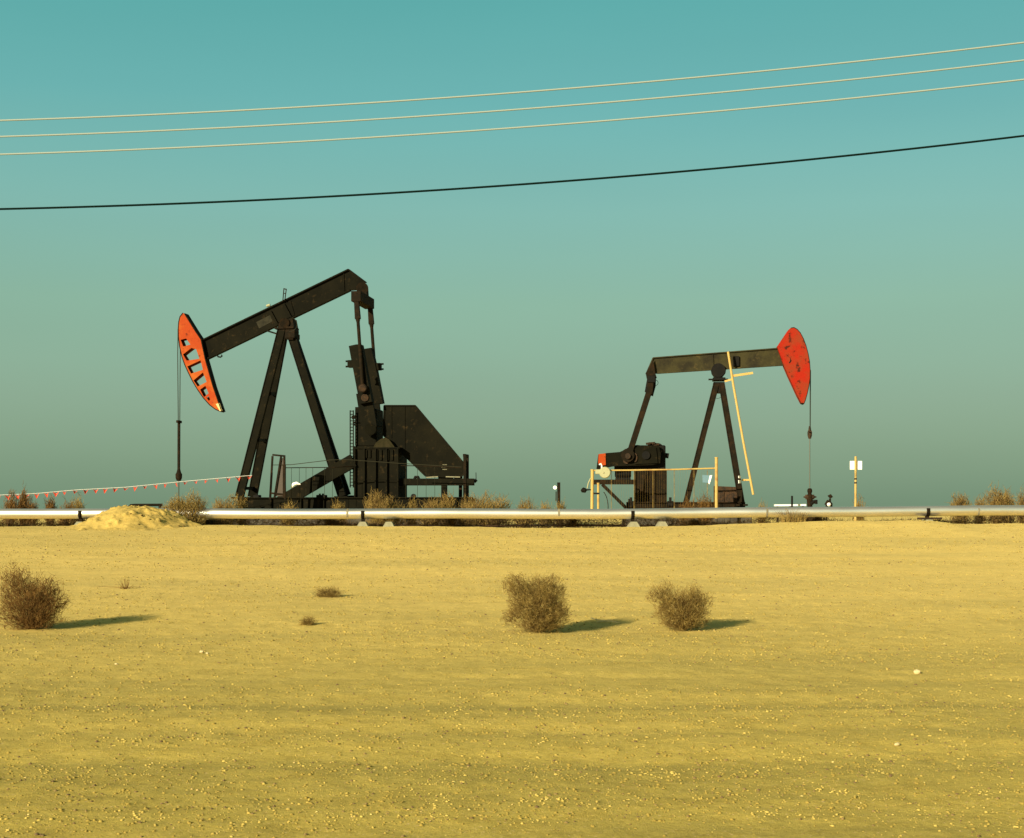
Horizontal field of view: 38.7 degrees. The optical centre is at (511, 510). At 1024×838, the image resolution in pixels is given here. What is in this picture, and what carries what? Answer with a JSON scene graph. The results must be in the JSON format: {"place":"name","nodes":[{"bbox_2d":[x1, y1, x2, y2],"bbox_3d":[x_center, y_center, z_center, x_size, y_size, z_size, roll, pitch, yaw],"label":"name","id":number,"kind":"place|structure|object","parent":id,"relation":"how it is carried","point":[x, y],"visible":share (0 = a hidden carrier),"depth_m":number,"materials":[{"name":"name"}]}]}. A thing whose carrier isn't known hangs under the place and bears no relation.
{"place":"outdoors","nodes":[
{"label":"outdoors","id":0,"kind":"place"},
{"bbox_2d":[5,475,251,499],"bbox_3d":[-15.753,-0.774,53.000,12.613,1.015,0.174,0,0,0],"label":"pennant string","id":1,"kind":"object","parent":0,"point":[55,494],"visible":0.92,"depth_m":53.00,"materials":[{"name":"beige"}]},
{"bbox_2d":[0,516,1023,837],"bbox_3d":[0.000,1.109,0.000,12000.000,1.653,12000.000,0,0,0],"label":"ground","id":2,"kind":"structure","parent":0,"point":[684,674],"depth_m":13.53,"materials":[{"name":"soil"}]},
{"bbox_2d":[0,490,20,525],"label":"dry bush","id":3,"kind":"object","parent":2,"relation":"on","point":[11,505],"visible":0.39,"depth_m":45.98,"materials":[{"name":"brown plant"}]},
{"bbox_2d":[17,484,31,524],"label":"dry bush","id":4,"kind":"object","parent":2,"relation":"on","point":[20,500],"visible":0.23,"depth_m":46.91,"materials":[{"name":"brown plant"}]},
{"bbox_2d":[19,493,40,525],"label":"dry bush","id":5,"kind":"object","parent":2,"relation":"on","point":[28,505],"visible":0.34,"depth_m":46.26,"materials":[{"name":"brown plant"}]},
{"bbox_2d":[0,560,71,629],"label":"tumbleweed","id":6,"kind":"object","parent":2,"relation":"on","point":[37,609],"visible":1,"depth_m":18.71,"materials":[{"name":"brown plant"}]},
{"bbox_2d":[44,493,58,525],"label":"dry bush","id":7,"kind":"object","parent":2,"relation":"on","point":[49,505],"visible":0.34,"depth_m":46.53,"materials":[{"name":"brown plant"}]},
{"bbox_2d":[56,497,72,525],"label":"dry bush","id":8,"kind":"object","parent":2,"relation":"on","point":[66,507],"visible":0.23,"depth_m":46.19,"materials":[{"name":"beige plant"}]},
{"bbox_2d":[67,492,87,521],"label":"dry bush","id":9,"kind":"object","parent":2,"relation":"on","point":[78,505],"visible":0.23,"depth_m":46.80,"materials":[{"name":"brown plant"}]},
{"bbox_2d":[99,578,141,588],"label":"dead sprig","id":10,"kind":"object","parent":2,"relation":"on","point":[125,586],"visible":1,"depth_m":24.47,"materials":[{"name":"beige plant"}]},
{"bbox_2d":[71,505,202,530],"bbox_3d":[-10.904,0.307,41.600,5.560,0.943,5.200,0,0,0],"label":"earth heap","id":11,"kind":"object","parent":2,"relation":"on","point":[118,518],"visible":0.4,"depth_m":41.09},
{"bbox_2d":[127,504,162,507],"bbox_3d":[-12.635,0.113,50.000,1.270,0.694,0.100,0,0,0],"label":"pipework","id":12,"kind":"object","parent":2,"relation":"on","point":[159,505],"visible":0.3,"depth_m":49.96,"materials":[{"name":"brown metal"}]},
{"bbox_2d":[160,487,208,524],"bbox_3d":[-9.774,-0.083,43.472,1.566,1.279,1.320,0,0,31],"label":"dry bush","id":13,"kind":"object","parent":2,"relation":"on","point":[182,504],"visible":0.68,"depth_m":43.31,"materials":[{"name":"brown plant"}]},
{"bbox_2d":[209,492,242,524],"bbox_3d":[-9.066,0.010,46.011,1.189,1.160,1.105,0,0,0],"label":"dry bush","id":14,"kind":"object","parent":2,"relation":"on","point":[227,505],"visible":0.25,"depth_m":45.96,"materials":[{"name":"brown plant"}]},
{"bbox_2d":[234,490,248,524],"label":"dry bush","id":15,"kind":"object","parent":2,"relation":"on","point":[243,505],"visible":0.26,"depth_m":46.47,"materials":[{"name":"brown plant"}]},
{"bbox_2d":[277,497,298,524],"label":"dry bush","id":16,"kind":"object","parent":2,"relation":"on","point":[287,507],"visible":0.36,"depth_m":45.92,"materials":[{"name":"beige plant"}]},
{"bbox_2d":[298,616,317,624],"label":"dry weed","id":17,"kind":"object","parent":2,"relation":"on","point":[308,621],"visible":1,"depth_m":19.17,"materials":[{"name":"brown plant"}]},
{"bbox_2d":[175,269,477,524],"bbox_3d":[-7.178,-4.222,55.945,11.973,10.035,3.000,0,0,8],"label":"pumpjack","id":18,"kind":"object","parent":2,"relation":"on","point":[411,434],"visible":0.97,"depth_m":55.31,"materials":[{"name":"paint"}]},
{"bbox_2d":[312,586,345,596],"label":"dry weed","id":19,"kind":"object","parent":2,"relation":"on","point":[328,592],"visible":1,"depth_m":23.19,"materials":[{"name":"brown plant"}]},
{"bbox_2d":[331,496,347,522],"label":"dry bush","id":20,"kind":"object","parent":2,"relation":"on","point":[339,507],"visible":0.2,"depth_m":46.90,"materials":[{"name":"brown plant"}]},
{"bbox_2d":[357,522,368,525],"bbox_3d":[-4.441,0.481,43.500,0.478,0.286,0.560,0,0,0],"label":"pipe support","id":21,"kind":"object","parent":2,"relation":"on","point":[363,524],"visible":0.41,"depth_m":43.27,"materials":[{"name":"concrete"}]},
{"bbox_2d":[0,505,1023,521],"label":"pipeline","id":22,"kind":"object","parent":21,"relation":"on","point":[492,513],"visible":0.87,"depth_m":43.37,"materials":[{"name":"silver metal"}]},
{"bbox_2d":[269,454,461,498],"bbox_3d":[-5.309,-1.234,53.166,7.147,1.664,0.652,0,0,8],"label":"guard fence","id":23,"kind":"object","parent":2,"relation":"on","point":[280,487],"visible":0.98,"depth_m":53.32,"materials":[{"name":"brown metal"}]},
{"bbox_2d":[363,487,393,523],"bbox_3d":[-4.165,-0.105,45.973,1.145,1.371,1.076,0,0,0],"label":"dry bush","id":24,"kind":"object","parent":2,"relation":"on","point":[373,505],"visible":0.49,"depth_m":45.89,"materials":[{"name":"brown plant"}]},
{"bbox_2d":[383,522,394,526],"bbox_3d":[-3.665,0.484,43.500,0.458,0.291,0.560,0,0,0],"label":"pipe support","id":25,"kind":"object","parent":2,"relation":"on","point":[387,524],"visible":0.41,"depth_m":43.26,"materials":[{"name":"concrete"}]},
{"bbox_2d":[380,495,405,523],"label":"dry bush","id":26,"kind":"object","parent":2,"relation":"on","point":[393,505],"visible":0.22,"depth_m":46.40,"materials":[{"name":"brown plant"}]},
{"bbox_2d":[404,495,417,523],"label":"dry bush","id":27,"kind":"object","parent":2,"relation":"on","point":[410,505],"visible":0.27,"depth_m":46.93,"materials":[{"name":"brown plant"}]},
{"bbox_2d":[418,494,444,523],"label":"dry bush","id":28,"kind":"object","parent":2,"relation":"on","point":[432,505],"visible":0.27,"depth_m":45.89,"materials":[{"name":"brown plant"}]},
{"bbox_2d":[440,487,458,521],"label":"dry bush","id":29,"kind":"object","parent":2,"relation":"on","point":[448,504],"visible":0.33,"depth_m":46.59,"materials":[{"name":"brown plant"}]},
{"bbox_2d":[459,490,502,524],"bbox_3d":[-1.017,-0.045,46.078,1.455,1.268,1.234,0,0,0],"label":"dry bush","id":30,"kind":"object","parent":2,"relation":"on","point":[479,504],"visible":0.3,"depth_m":45.98,"materials":[{"name":"brown plant"}]},
{"bbox_2d":[277,524,716,526],"bbox_3d":[0.000,0.468,45.000,26.001,0.103,0.070,0,0,0],"label":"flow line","id":31,"kind":"object","parent":2,"relation":"on","point":[606,525],"visible":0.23,"depth_m":44.97,"materials":[{"name":"metal"}]},
{"bbox_2d":[484,494,510,527],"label":"dry bush","id":32,"kind":"object","parent":2,"relation":"on","point":[503,504],"visible":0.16,"depth_m":46.97,"materials":[{"name":"beige plant"}]},
{"bbox_2d":[0,520,1023,837],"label":"soil crumbs","id":33,"kind":"object","parent":2,"relation":"on","point":[520,802],"visible":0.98,"depth_m":11.95,"materials":[{"name":"beige soil"}]},
{"bbox_2d":[0,520,1023,837],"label":"clods","id":34,"kind":"object","parent":2,"relation":"on","point":[500,690],"visible":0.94,"depth_m":11.84,"materials":[{"name":"beige soil"}]},
{"bbox_2d":[0,515,1023,527],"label":"scrub litter","id":35,"kind":"object","parent":2,"relation":"on","point":[571,523],"visible":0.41,"depth_m":44.26,"materials":[{"name":"brown plant"}]},
{"bbox_2d":[3,525,1022,837],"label":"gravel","id":36,"kind":"structure","parent":2,"relation":"on","point":[537,709],"depth_m":12.00,"materials":[{"name":"beige gravel"}]},
{"bbox_2d":[513,496,537,527],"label":"dry bush","id":37,"kind":"object","parent":2,"relation":"on","point":[524,505],"visible":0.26,"depth_m":46.31,"materials":[{"name":"beige plant"}]},
{"bbox_2d":[495,571,574,632],"bbox_3d":[0.287,1.116,18.078,0.991,0.800,0.824,0,0,0],"label":"tumbleweed","id":38,"kind":"object","parent":2,"relation":"on","point":[539,618],"visible":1,"depth_m":18.02,"materials":[{"name":"brown plant"}]},
{"bbox_2d":[538,499,553,527],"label":"dry bush","id":39,"kind":"object","parent":2,"relation":"on","point":[544,506],"visible":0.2,"depth_m":45.90,"materials":[{"name":"beige plant"}]},
{"bbox_2d":[553,482,559,507],"bbox_3d":[1.534,-0.290,49.992,0.254,1.338,0.105,0,0,0],"label":"marker post","id":40,"kind":"object","parent":2,"relation":"on","point":[557,487],"visible":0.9,"depth_m":49.95,"materials":[{"name":"brown metal"}]},
{"bbox_2d":[554,499,565,527],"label":"dry bush","id":41,"kind":"object","parent":2,"relation":"on","point":[562,506],"visible":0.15,"depth_m":46.92,"materials":[{"name":"beige plant"}]},
{"bbox_2d":[627,522,639,526],"bbox_3d":[3.624,0.486,43.500,0.518,0.296,0.560,0,0,0],"label":"pipe support","id":42,"kind":"object","parent":2,"relation":"on","point":[633,524],"visible":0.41,"depth_m":43.26,"materials":[{"name":"concrete"}]},
{"bbox_2d":[581,457,717,508],"bbox_3d":[5.135,-0.844,54.538,5.135,2.282,0.385,0,0,5],"label":"yellow fence","id":43,"kind":"object","parent":2,"relation":"on","point":[604,472],"visible":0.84,"depth_m":54.55,"materials":[{"name":"metal"}]},
{"bbox_2d":[656,521,667,525],"bbox_3d":[4.470,0.480,43.500,0.478,0.294,0.560,0,0,0],"label":"pipe support","id":44,"kind":"object","parent":2,"relation":"on","point":[661,523],"visible":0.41,"depth_m":43.27,"materials":[{"name":"concrete"}]},
{"bbox_2d":[644,580,719,630],"bbox_3d":[2.150,1.184,18.463,0.950,0.678,0.774,0,0,0],"label":"tumbleweed","id":45,"kind":"object","parent":2,"relation":"on","point":[684,611],"visible":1,"depth_m":18.38,"materials":[{"name":"brown plant"}]},
{"bbox_2d":[678,498,694,523],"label":"dry bush","id":46,"kind":"object","parent":2,"relation":"on","point":[690,505],"visible":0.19,"depth_m":51.87,"materials":[{"name":"brown plant"}]},
{"bbox_2d":[594,327,811,524],"bbox_3d":[7.440,-3.153,57.023,8.487,7.899,2.200,0,0,5],"label":"pumpjack","id":47,"kind":"object","parent":2,"relation":"on","point":[789,353],"visible":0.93,"depth_m":56.56,"materials":[{"name":"black paint"}]},
{"bbox_2d":[803,488,817,506],"bbox_3d":[11.602,-0.245,56.629,0.531,1.225,0.297,0,0,26],"label":"wellhead","id":48,"kind":"object","parent":47,"relation":"attached to","point":[809,497],"visible":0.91,"depth_m":56.57,"materials":[{"name":"brown metal"}]},
{"bbox_2d":[695,489,715,524],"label":"dry bush","id":49,"kind":"object","parent":2,"relation":"on","point":[703,502],"visible":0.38,"depth_m":51.97,"materials":[{"name":"brown plant"}]},
{"bbox_2d":[756,498,767,522],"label":"dry bush","id":50,"kind":"object","parent":2,"relation":"on","point":[763,518],"visible":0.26,"depth_m":49.92,"materials":[{"name":"brown plant"}]},
{"bbox_2d":[774,504,805,520],"bbox_3d":[9.541,0.082,50.000,1.082,0.592,0.120,0,0,0],"label":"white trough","id":51,"kind":"object","parent":2,"relation":"on","point":[789,505],"visible":0.52,"depth_m":49.94,"materials":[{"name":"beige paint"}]},
{"bbox_2d":[777,507,810,521],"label":"grass tuft","id":52,"kind":"object","parent":2,"relation":"on","point":[794,519],"visible":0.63,"depth_m":42.71,"materials":[{"name":"beige plant"}]},
{"bbox_2d":[825,494,832,506],"bbox_3d":[11.735,-0.201,53.960,0.322,0.811,0.220,0,0,0],"label":"pipe fitting","id":53,"kind":"object","parent":2,"relation":"on","point":[827,504],"visible":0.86,"depth_m":53.96,"materials":[{"name":"brown metal"}]},
{"bbox_2d":[850,456,861,520],"bbox_3d":[11.093,-0.692,46.960,0.389,2.094,0.104,0,0,0],"label":"sign post","id":54,"kind":"object","parent":2,"relation":"on","point":[855,465],"visible":0.9,"depth_m":46.94,"materials":[{"name":"metal"}]},
{"bbox_2d":[852,493,865,520],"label":"dry bush","id":55,"kind":"object","parent":2,"relation":"on","point":[859,518],"visible":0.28,"depth_m":49.89,"materials":[{"name":"brown plant"}]},
{"bbox_2d":[946,490,975,523],"bbox_3d":[14.126,-0.038,45.995,0.960,1.235,0.976,0,0,0],"label":"dry bush","id":56,"kind":"object","parent":2,"relation":"on","point":[960,501],"visible":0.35,"depth_m":45.90,"materials":[{"name":"brown plant"}]},
{"bbox_2d":[972,494,986,523],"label":"dry bush","id":57,"kind":"object","parent":2,"relation":"on","point":[980,502],"visible":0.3,"depth_m":46.91,"materials":[{"name":"brown plant"}]},
{"bbox_2d":[981,481,1013,523],"bbox_3d":[15.461,-0.207,46.415,1.235,1.557,0.966,0,0,-22],"label":"dry bush","id":58,"kind":"object","parent":2,"relation":"on","point":[997,500],"visible":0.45,"depth_m":46.30,"materials":[{"name":"brown plant"}]},
{"bbox_2d":[1002,487,1016,522],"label":"dry bush","id":59,"kind":"object","parent":2,"relation":"on","point":[1011,503],"visible":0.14,"depth_m":47.28,"materials":[{"name":"brown plant"}]},
{"bbox_2d":[1011,487,1023,522],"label":"dry bush","id":60,"kind":"object","parent":2,"relation":"on","point":[1021,499],"visible":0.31,"depth_m":45.95,"materials":[{"name":"brown plant"}]},
{"bbox_2d":[0,135,1023,209],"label":"power line","id":61,"kind":"object","parent":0,"point":[519,184],"visible":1,"depth_m":29.48,"materials":[{"name":"black metal"}]},
{"bbox_2d":[0,42,1023,120],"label":"power line","id":62,"kind":"object","parent":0,"point":[512,92],"visible":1,"depth_m":29.98,"materials":[{"name":"grey metal"}]},
{"bbox_2d":[0,79,1023,154],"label":"power line","id":63,"kind":"object","parent":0,"point":[511,127],"visible":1,"depth_m":29.98,"materials":[{"name":"grey metal"}]},
{"bbox_2d":[0,59,1023,136],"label":"power line","id":64,"kind":"object","parent":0,"point":[513,109],"visible":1,"depth_m":30.33,"materials":[{"name":"grey metal"}]},
{"bbox_2d":[0,0,1023,508],"label":"sky","id":65,"kind":"structure","parent":0,"point":[527,324],"materials":[{"name":"teal"}]}
]}

